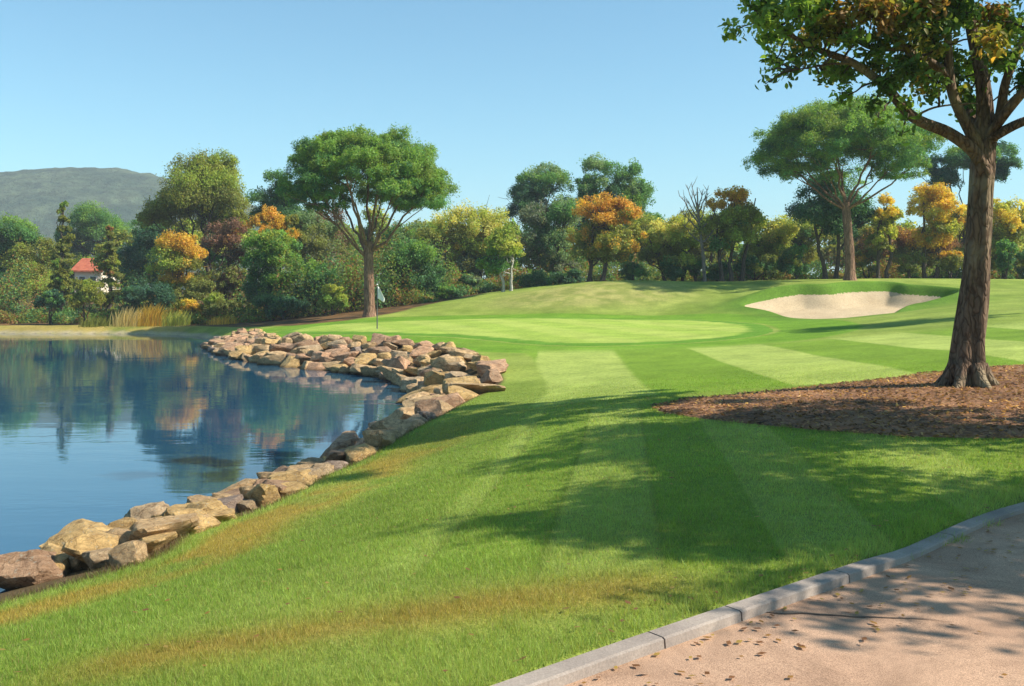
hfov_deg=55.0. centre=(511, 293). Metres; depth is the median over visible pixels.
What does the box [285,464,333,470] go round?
rock
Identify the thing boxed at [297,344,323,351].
rock
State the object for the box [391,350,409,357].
rock
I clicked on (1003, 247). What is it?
shrub
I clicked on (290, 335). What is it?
rock
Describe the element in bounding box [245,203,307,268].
broadleaf tree
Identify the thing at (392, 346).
rock
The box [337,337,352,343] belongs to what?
rock
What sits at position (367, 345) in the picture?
rock
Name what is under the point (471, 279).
shrub
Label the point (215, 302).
shrub
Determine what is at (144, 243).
evergreen tree
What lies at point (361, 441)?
rock
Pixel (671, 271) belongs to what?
shrub
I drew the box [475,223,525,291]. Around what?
birch tree
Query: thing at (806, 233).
broadleaf tree
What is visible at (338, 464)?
rock
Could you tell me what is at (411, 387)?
rock
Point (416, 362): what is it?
rock
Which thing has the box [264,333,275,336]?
rock
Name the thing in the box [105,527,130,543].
rock
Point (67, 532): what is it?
rock
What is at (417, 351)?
rock
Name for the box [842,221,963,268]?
broadleaf tree
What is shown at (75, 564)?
rock
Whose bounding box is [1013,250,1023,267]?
shrub
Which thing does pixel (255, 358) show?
rock
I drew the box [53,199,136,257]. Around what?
evergreen tree
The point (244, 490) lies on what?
rock
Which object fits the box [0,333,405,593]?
water
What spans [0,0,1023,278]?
sky
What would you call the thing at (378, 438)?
rock
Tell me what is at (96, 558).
rock
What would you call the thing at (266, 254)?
broadleaf tree
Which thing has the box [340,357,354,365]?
rock
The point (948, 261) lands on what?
shrub
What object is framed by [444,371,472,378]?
rock
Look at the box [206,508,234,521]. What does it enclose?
rock
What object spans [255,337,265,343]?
rock
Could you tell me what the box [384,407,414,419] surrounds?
rock
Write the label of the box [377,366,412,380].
rock
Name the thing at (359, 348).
rock
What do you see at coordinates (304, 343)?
rock
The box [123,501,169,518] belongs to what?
rock
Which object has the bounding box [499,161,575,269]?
evergreen tree
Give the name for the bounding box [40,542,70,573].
rock
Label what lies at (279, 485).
rock
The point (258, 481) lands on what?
rock
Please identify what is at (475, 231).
broadleaf tree
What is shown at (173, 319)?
reed clump
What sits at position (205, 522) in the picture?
rock
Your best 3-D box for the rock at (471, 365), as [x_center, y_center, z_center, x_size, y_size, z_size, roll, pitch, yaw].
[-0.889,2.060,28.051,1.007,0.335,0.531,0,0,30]
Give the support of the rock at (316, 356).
on the ground at (918, 332)
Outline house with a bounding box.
[71,258,115,292]
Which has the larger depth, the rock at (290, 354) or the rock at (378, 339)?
the rock at (290, 354)
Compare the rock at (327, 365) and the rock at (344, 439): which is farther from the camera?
the rock at (327, 365)
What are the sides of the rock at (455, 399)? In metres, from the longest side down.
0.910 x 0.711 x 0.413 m
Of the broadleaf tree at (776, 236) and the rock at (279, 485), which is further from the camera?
the broadleaf tree at (776, 236)
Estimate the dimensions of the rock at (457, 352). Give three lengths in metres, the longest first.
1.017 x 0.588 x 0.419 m
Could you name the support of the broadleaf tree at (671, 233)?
on the ground at (918, 332)
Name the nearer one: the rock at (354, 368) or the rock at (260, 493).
the rock at (260, 493)
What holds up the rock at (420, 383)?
on the ground at (918, 332)
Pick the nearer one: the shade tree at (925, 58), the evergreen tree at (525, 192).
the shade tree at (925, 58)
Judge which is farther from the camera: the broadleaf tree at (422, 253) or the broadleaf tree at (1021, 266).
the broadleaf tree at (1021, 266)
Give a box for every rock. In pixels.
[0,549,65,589]
[39,519,112,548]
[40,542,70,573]
[61,532,119,562]
[68,555,87,571]
[82,547,112,569]
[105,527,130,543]
[106,517,137,528]
[108,540,148,567]
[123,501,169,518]
[128,513,199,540]
[139,531,176,553]
[162,503,188,515]
[165,508,220,533]
[186,495,218,502]
[186,498,237,518]
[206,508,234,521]
[208,340,223,344]
[208,346,216,351]
[211,488,239,495]
[212,349,220,354]
[212,493,231,497]
[214,343,224,347]
[217,346,234,355]
[217,494,244,513]
[219,478,256,492]
[221,349,233,354]
[222,342,242,346]
[223,337,236,341]
[228,350,255,359]
[231,334,241,337]
[235,345,247,350]
[237,499,257,512]
[239,485,255,496]
[241,353,251,360]
[244,483,280,506]
[245,339,254,342]
[248,353,266,362]
[252,344,269,352]
[253,478,266,484]
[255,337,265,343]
[256,471,283,478]
[257,354,286,364]
[261,338,279,344]
[262,479,288,495]
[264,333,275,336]
[266,351,287,354]
[268,344,287,351]
[268,469,297,479]
[271,469,317,484]
[273,465,287,471]
[279,481,307,494]
[280,355,300,367]
[282,332,301,342]
[282,337,294,343]
[285,339,311,351]
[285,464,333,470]
[286,352,295,356]
[289,348,298,353]
[291,333,312,342]
[291,341,319,349]
[295,353,310,362]
[296,462,323,464]
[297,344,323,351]
[298,467,323,478]
[299,349,309,353]
[300,457,324,461]
[301,361,311,369]
[303,362,324,369]
[307,350,316,356]
[310,351,332,361]
[313,462,334,475]
[314,335,323,341]
[319,335,327,343]
[319,356,336,361]
[320,341,331,348]
[320,431,358,457]
[322,361,340,369]
[325,348,349,357]
[325,449,345,461]
[326,460,348,470]
[327,334,341,341]
[327,340,347,348]
[331,364,347,372]
[332,344,350,349]
[334,351,360,360]
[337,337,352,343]
[338,366,349,373]
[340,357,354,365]
[344,443,378,465]
[348,341,360,348]
[349,346,362,352]
[350,363,368,373]
[352,335,366,344]
[354,353,376,365]
[354,437,364,445]
[360,342,375,348]
[360,365,378,376]
[362,346,391,354]
[362,429,394,448]
[370,333,389,346]
[370,419,384,429]
[372,359,382,365]
[377,352,391,358]
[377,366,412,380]
[379,372,386,379]
[381,356,410,369]
[382,418,413,434]
[383,342,398,349]
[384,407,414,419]
[386,335,400,342]
[389,429,402,439]
[391,338,414,345]
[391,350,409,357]
[391,373,406,384]
[395,376,404,386]
[396,385,441,403]
[400,376,423,392]
[402,345,412,351]
[402,394,444,406]
[403,355,414,362]
[403,366,425,375]
[405,391,429,399]
[405,418,424,427]
[406,383,417,393]
[408,413,427,421]
[409,346,434,357]
[413,353,431,365]
[414,341,433,347]
[414,400,442,415]
[416,357,430,366]
[417,365,432,375]
[417,381,424,389]
[417,411,436,420]
[418,367,436,376]
[420,359,429,365]
[424,371,444,385]
[426,350,441,358]
[429,392,464,406]
[430,356,466,365]
[430,368,442,371]
[432,342,443,350]
[432,355,466,371]
[433,387,442,394]
[439,346,456,353]
[439,400,453,413]
[441,342,455,353]
[442,376,480,393]
[444,362,466,371]
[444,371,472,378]
[444,383,505,393]
[445,385,478,400]
[448,348,478,356]
[463,354,478,360]
[464,361,477,370]
[471,355,490,361]
[477,359,508,376]
[480,369,502,383]
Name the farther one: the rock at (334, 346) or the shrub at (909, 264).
the shrub at (909, 264)
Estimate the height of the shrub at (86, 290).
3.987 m
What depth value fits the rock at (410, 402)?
23.32 m
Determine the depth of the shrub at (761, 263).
77.46 m
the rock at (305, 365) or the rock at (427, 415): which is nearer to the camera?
the rock at (427, 415)
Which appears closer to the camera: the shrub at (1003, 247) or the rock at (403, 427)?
the rock at (403, 427)
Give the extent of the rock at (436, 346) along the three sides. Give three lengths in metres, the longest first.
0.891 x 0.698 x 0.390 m
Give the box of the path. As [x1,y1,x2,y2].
[565,513,1023,685]
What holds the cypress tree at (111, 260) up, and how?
on the ground at (918, 332)
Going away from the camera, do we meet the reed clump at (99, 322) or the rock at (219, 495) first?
the rock at (219, 495)
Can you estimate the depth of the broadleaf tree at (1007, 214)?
81.01 m
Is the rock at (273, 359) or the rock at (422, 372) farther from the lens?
the rock at (273, 359)
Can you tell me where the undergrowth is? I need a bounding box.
[0,214,1023,324]
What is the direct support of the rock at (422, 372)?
on the ground at (918, 332)
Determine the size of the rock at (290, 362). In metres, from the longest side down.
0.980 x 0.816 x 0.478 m
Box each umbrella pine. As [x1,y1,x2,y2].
[274,122,461,316]
[741,91,947,280]
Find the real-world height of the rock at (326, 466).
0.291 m
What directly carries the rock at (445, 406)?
on the ground at (918, 332)
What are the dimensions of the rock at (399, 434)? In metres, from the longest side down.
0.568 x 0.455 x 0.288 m
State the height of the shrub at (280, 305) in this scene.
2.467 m
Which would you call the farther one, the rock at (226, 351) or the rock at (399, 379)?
the rock at (226, 351)
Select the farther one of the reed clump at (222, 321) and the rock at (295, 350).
the reed clump at (222, 321)
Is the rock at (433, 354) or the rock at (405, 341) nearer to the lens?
the rock at (433, 354)
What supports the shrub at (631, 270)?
on the ground at (918, 332)
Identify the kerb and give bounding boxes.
[491,502,1023,685]
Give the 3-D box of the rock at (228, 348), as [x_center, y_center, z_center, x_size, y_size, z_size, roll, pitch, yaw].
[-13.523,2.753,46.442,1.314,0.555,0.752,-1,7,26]
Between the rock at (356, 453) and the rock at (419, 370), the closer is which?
the rock at (356, 453)
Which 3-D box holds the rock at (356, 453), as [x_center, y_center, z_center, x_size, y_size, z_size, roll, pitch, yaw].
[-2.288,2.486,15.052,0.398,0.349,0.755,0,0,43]
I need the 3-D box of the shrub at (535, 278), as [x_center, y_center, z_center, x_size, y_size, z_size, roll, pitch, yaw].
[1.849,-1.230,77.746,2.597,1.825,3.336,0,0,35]
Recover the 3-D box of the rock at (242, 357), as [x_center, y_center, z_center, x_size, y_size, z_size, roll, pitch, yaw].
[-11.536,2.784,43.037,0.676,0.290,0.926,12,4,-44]
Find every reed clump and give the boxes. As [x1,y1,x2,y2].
[78,316,112,326]
[109,306,144,326]
[130,303,169,326]
[161,309,193,325]
[208,315,240,324]
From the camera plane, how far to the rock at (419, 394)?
25.49 m
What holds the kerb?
on the ground at (918, 332)
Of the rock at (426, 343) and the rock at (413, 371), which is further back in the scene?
the rock at (426, 343)
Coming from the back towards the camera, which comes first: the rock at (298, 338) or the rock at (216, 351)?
the rock at (216, 351)
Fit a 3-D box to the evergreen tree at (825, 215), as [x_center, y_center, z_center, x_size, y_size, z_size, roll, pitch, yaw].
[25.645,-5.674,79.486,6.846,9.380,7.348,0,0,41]
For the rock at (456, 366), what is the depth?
28.99 m
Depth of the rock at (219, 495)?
12.97 m
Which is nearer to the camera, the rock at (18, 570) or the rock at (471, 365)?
the rock at (18, 570)
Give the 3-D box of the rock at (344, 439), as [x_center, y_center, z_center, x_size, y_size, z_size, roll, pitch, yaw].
[-2.933,2.725,16.497,0.597,0.644,1.288,4,12,23]
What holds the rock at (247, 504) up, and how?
on the ground at (918, 332)
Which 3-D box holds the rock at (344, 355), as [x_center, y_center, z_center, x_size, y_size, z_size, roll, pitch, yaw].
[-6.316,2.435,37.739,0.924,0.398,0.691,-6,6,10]
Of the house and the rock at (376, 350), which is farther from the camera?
the house
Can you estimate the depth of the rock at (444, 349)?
33.59 m
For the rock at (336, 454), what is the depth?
14.91 m
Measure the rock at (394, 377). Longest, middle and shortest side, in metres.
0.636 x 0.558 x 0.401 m
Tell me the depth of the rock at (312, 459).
15.44 m
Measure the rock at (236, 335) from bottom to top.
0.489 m
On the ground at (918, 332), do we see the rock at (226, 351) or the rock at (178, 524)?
the rock at (178, 524)
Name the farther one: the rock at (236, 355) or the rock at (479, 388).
the rock at (236, 355)
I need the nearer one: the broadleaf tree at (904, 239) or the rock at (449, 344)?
the rock at (449, 344)
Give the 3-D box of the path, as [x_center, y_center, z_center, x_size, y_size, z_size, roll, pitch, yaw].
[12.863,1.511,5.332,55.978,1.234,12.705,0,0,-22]
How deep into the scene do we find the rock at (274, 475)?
13.48 m
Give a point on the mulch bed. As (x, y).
(975, 418)
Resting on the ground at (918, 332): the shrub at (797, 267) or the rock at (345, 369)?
the shrub at (797, 267)
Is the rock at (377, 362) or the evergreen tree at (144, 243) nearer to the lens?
the rock at (377, 362)
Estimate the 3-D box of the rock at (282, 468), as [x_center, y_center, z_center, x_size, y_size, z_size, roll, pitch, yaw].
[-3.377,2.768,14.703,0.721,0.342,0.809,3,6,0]
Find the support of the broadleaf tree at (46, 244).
on the ground at (918, 332)
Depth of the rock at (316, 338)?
41.96 m
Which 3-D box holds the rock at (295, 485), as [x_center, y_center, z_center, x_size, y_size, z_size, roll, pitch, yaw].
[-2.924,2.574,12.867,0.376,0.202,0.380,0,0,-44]
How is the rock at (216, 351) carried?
on the ground at (918, 332)
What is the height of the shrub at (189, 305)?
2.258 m
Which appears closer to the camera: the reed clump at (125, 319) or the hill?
the reed clump at (125, 319)
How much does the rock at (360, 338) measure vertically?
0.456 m
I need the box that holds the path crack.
[769,612,948,621]
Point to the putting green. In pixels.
(582, 331)
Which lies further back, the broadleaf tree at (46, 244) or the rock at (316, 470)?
the broadleaf tree at (46, 244)
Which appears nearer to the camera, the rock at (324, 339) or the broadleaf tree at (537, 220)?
the rock at (324, 339)
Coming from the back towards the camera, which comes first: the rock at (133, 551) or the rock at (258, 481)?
the rock at (258, 481)
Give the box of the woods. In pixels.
[0,202,1023,293]
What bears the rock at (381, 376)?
on the ground at (918, 332)
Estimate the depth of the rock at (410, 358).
34.56 m
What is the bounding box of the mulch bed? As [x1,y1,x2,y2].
[659,366,1023,437]
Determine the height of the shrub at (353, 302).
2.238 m
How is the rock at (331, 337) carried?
on the ground at (918, 332)
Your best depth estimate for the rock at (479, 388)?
21.98 m
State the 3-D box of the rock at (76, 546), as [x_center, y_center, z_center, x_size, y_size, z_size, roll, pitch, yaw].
[-4.255,2.682,10.178,0.572,0.382,0.646,12,-5,5]
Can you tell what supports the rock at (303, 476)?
on the ground at (918, 332)
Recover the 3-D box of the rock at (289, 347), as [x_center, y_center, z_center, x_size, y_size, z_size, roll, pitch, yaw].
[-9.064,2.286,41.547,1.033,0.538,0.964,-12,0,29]
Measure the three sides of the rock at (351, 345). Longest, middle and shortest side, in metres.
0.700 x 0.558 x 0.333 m
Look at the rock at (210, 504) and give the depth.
11.37 m
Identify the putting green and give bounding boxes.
[275,318,772,345]
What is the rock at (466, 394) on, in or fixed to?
on the ground at (918, 332)
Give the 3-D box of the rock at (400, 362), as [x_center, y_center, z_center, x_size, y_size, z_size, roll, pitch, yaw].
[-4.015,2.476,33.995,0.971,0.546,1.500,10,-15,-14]
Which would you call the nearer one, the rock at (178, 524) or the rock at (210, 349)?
the rock at (178, 524)
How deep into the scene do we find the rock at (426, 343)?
35.48 m
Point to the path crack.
(847, 615)
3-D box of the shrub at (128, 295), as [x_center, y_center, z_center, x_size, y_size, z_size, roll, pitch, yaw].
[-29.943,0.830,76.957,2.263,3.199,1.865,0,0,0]
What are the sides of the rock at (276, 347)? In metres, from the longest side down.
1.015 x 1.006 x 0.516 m
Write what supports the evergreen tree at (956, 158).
on the ground at (918, 332)
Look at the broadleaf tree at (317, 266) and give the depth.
75.55 m
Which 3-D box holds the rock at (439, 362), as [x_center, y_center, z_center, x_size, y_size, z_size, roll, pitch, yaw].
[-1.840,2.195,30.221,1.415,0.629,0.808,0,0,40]
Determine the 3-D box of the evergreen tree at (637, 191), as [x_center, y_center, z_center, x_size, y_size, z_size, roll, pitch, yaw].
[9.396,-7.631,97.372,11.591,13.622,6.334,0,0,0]
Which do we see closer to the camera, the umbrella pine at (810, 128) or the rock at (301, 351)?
the rock at (301, 351)
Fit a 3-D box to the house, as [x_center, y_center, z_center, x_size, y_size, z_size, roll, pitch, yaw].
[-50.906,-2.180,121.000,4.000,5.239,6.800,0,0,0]
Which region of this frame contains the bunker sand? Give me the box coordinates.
[745,291,941,318]
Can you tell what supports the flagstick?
on the putting green
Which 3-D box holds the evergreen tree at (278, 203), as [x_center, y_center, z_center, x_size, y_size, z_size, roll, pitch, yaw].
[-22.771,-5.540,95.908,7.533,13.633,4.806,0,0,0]
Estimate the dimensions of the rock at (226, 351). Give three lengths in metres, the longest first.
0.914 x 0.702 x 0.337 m
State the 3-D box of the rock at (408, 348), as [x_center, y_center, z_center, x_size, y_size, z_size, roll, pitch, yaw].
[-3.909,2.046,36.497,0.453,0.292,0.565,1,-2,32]
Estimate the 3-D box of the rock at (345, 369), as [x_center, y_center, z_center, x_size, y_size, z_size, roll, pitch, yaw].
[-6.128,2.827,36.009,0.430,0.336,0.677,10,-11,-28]
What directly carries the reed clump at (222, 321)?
on the ground at (918, 332)
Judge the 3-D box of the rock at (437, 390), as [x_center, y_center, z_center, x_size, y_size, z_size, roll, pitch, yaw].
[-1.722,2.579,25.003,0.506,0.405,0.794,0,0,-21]
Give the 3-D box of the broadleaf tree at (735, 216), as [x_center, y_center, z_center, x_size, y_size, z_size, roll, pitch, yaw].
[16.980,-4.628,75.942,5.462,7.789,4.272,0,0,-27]
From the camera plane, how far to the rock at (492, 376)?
24.48 m
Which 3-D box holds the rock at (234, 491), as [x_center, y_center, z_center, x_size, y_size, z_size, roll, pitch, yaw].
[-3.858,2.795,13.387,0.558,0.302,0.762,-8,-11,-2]
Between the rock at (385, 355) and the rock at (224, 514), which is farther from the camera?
the rock at (385, 355)
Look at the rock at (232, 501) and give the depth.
12.14 m
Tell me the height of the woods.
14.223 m
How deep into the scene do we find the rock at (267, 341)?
44.79 m
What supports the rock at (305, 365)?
in the water
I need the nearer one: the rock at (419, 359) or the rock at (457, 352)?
the rock at (457, 352)
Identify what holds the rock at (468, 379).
on the ground at (918, 332)
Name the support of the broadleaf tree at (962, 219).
on the ground at (918, 332)
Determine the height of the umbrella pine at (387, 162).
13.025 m
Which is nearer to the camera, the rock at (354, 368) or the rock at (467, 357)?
the rock at (467, 357)
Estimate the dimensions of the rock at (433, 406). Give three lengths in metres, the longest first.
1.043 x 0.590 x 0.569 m
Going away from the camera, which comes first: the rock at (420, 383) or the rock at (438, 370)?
the rock at (420, 383)
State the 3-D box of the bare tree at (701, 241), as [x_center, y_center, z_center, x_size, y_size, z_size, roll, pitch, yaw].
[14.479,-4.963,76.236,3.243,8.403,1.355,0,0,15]
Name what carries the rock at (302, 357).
on the ground at (918, 332)
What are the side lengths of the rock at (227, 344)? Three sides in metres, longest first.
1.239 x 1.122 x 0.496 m
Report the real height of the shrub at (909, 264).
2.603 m
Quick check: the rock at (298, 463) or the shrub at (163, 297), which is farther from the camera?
the shrub at (163, 297)
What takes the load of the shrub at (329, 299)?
on the ground at (918, 332)
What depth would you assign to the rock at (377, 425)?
18.10 m
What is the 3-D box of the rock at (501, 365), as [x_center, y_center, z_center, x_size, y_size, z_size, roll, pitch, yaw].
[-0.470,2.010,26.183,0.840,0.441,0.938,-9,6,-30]
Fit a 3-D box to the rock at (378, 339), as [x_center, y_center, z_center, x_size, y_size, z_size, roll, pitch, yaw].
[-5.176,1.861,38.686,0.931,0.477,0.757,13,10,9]
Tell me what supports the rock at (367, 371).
in the water
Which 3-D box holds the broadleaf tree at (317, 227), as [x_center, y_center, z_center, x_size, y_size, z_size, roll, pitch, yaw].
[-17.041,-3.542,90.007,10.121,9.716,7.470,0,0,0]
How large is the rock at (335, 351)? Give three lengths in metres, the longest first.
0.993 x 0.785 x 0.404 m
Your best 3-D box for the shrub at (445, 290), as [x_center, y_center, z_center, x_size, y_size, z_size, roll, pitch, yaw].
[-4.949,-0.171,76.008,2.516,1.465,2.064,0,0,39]
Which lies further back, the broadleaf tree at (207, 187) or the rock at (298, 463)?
the broadleaf tree at (207, 187)
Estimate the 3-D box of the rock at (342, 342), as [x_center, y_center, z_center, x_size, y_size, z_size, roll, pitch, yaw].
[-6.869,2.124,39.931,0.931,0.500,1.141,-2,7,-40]
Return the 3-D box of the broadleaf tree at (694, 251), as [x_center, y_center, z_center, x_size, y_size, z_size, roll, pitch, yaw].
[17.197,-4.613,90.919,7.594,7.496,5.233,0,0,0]
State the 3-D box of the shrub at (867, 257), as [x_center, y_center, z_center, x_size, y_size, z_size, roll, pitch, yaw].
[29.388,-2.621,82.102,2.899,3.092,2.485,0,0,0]
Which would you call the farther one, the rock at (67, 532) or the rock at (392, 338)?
the rock at (392, 338)
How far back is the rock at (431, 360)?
30.62 m
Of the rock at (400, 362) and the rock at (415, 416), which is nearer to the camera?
the rock at (415, 416)
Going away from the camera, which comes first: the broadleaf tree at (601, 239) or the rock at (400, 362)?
the rock at (400, 362)
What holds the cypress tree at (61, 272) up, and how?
on the ground at (918, 332)
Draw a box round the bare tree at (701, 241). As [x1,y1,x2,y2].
[678,178,718,280]
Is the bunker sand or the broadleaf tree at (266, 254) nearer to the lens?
the bunker sand
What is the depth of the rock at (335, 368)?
36.19 m
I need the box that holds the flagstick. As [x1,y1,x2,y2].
[376,284,384,328]
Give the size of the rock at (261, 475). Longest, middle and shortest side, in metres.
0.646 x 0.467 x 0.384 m
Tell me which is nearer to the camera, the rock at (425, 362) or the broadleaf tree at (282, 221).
the rock at (425, 362)
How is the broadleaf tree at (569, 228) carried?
on the ground at (918, 332)
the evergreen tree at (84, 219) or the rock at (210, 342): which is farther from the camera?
the evergreen tree at (84, 219)
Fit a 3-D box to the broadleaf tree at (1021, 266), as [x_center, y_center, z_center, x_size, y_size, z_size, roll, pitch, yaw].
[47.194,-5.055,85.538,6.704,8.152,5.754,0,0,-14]
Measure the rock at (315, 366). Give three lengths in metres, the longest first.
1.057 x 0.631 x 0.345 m
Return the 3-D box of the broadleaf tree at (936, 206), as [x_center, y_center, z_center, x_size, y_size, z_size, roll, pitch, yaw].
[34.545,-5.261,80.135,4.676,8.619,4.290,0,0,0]
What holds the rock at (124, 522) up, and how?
on the ground at (918, 332)
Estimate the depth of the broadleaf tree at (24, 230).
94.63 m
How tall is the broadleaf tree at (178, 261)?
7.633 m
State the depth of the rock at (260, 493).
12.26 m
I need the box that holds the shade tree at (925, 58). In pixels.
[718,0,1023,387]
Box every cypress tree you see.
[47,200,76,315]
[95,225,123,313]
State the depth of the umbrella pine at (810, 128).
69.71 m
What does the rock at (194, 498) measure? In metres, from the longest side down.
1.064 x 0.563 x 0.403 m
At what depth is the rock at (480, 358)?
28.64 m
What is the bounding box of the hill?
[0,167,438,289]
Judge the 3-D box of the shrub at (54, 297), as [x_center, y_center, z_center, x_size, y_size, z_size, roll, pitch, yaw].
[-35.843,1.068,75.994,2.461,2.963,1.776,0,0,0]
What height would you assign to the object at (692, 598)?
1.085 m
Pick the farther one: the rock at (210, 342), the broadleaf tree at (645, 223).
the broadleaf tree at (645, 223)
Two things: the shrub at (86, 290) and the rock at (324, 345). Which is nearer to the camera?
the rock at (324, 345)
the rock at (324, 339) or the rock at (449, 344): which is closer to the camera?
the rock at (449, 344)
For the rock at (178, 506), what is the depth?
11.48 m
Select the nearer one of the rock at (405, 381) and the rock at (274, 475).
the rock at (274, 475)
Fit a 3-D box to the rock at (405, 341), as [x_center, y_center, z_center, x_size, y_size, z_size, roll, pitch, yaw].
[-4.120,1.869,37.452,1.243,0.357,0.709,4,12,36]
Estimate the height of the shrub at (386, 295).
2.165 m
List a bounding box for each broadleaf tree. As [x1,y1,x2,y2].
[0,211,46,307]
[0,234,65,309]
[132,147,253,292]
[141,228,215,305]
[199,216,257,316]
[235,227,303,318]
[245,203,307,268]
[284,206,363,305]
[285,257,337,315]
[379,236,445,303]
[380,220,446,294]
[430,195,512,283]
[516,188,583,283]
[557,191,648,281]
[559,225,586,265]
[616,212,657,268]
[636,213,699,280]
[669,205,739,265]
[694,185,770,280]
[742,215,800,279]
[789,219,833,263]
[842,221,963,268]
[863,192,903,278]
[904,178,966,278]
[945,198,994,263]
[953,194,1023,278]
[1015,199,1023,270]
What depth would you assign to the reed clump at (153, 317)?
73.13 m
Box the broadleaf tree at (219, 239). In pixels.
[199,216,257,316]
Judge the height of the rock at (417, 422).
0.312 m
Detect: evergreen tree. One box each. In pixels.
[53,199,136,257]
[115,219,166,304]
[244,168,303,268]
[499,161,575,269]
[560,152,664,277]
[785,171,880,278]
[920,139,1023,238]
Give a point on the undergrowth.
(247, 313)
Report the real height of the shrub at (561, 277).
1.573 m
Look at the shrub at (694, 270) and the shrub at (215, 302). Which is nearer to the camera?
the shrub at (215, 302)
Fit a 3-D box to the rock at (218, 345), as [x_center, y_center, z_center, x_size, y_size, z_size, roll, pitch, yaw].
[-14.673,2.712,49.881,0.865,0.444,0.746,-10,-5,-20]
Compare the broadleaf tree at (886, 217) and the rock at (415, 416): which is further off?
the broadleaf tree at (886, 217)
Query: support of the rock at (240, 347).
in the water
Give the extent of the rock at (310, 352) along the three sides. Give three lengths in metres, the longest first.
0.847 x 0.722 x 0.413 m
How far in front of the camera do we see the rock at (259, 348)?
43.28 m
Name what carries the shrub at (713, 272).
on the ground at (918, 332)
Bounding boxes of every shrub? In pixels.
[33,289,65,324]
[67,277,106,321]
[114,285,143,312]
[133,281,177,312]
[167,297,203,318]
[201,291,241,318]
[252,290,311,319]
[319,283,348,314]
[341,285,362,309]
[374,283,395,305]
[432,283,462,298]
[454,273,492,293]
[512,267,554,286]
[550,268,582,283]
[617,260,648,279]
[659,254,685,280]
[682,255,708,280]
[706,262,731,280]
[732,251,777,279]
[774,243,812,279]
[854,245,882,278]
[891,249,927,277]
[933,249,963,278]
[993,238,1018,278]
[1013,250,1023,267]
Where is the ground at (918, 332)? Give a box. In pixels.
[0,278,1023,685]
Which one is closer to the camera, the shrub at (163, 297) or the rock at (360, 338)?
the rock at (360, 338)
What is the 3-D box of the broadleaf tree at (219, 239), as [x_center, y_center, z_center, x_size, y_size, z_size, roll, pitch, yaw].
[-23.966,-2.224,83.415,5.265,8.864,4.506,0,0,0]
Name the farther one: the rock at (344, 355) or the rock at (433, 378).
the rock at (344, 355)
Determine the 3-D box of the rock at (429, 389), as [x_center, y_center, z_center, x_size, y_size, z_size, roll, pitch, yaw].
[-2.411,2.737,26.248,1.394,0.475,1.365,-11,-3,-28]
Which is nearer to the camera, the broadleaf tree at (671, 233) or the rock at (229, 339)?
the rock at (229, 339)
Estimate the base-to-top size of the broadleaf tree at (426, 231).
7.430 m
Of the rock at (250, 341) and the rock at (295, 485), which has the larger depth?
the rock at (250, 341)
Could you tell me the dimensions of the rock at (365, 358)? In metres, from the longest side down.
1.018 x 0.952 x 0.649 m
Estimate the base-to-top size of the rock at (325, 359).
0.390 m
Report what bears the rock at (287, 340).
on the ground at (918, 332)
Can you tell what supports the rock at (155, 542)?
on the ground at (918, 332)
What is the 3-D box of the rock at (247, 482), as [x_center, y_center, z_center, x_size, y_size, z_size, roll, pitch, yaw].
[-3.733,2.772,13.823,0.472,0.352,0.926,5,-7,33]

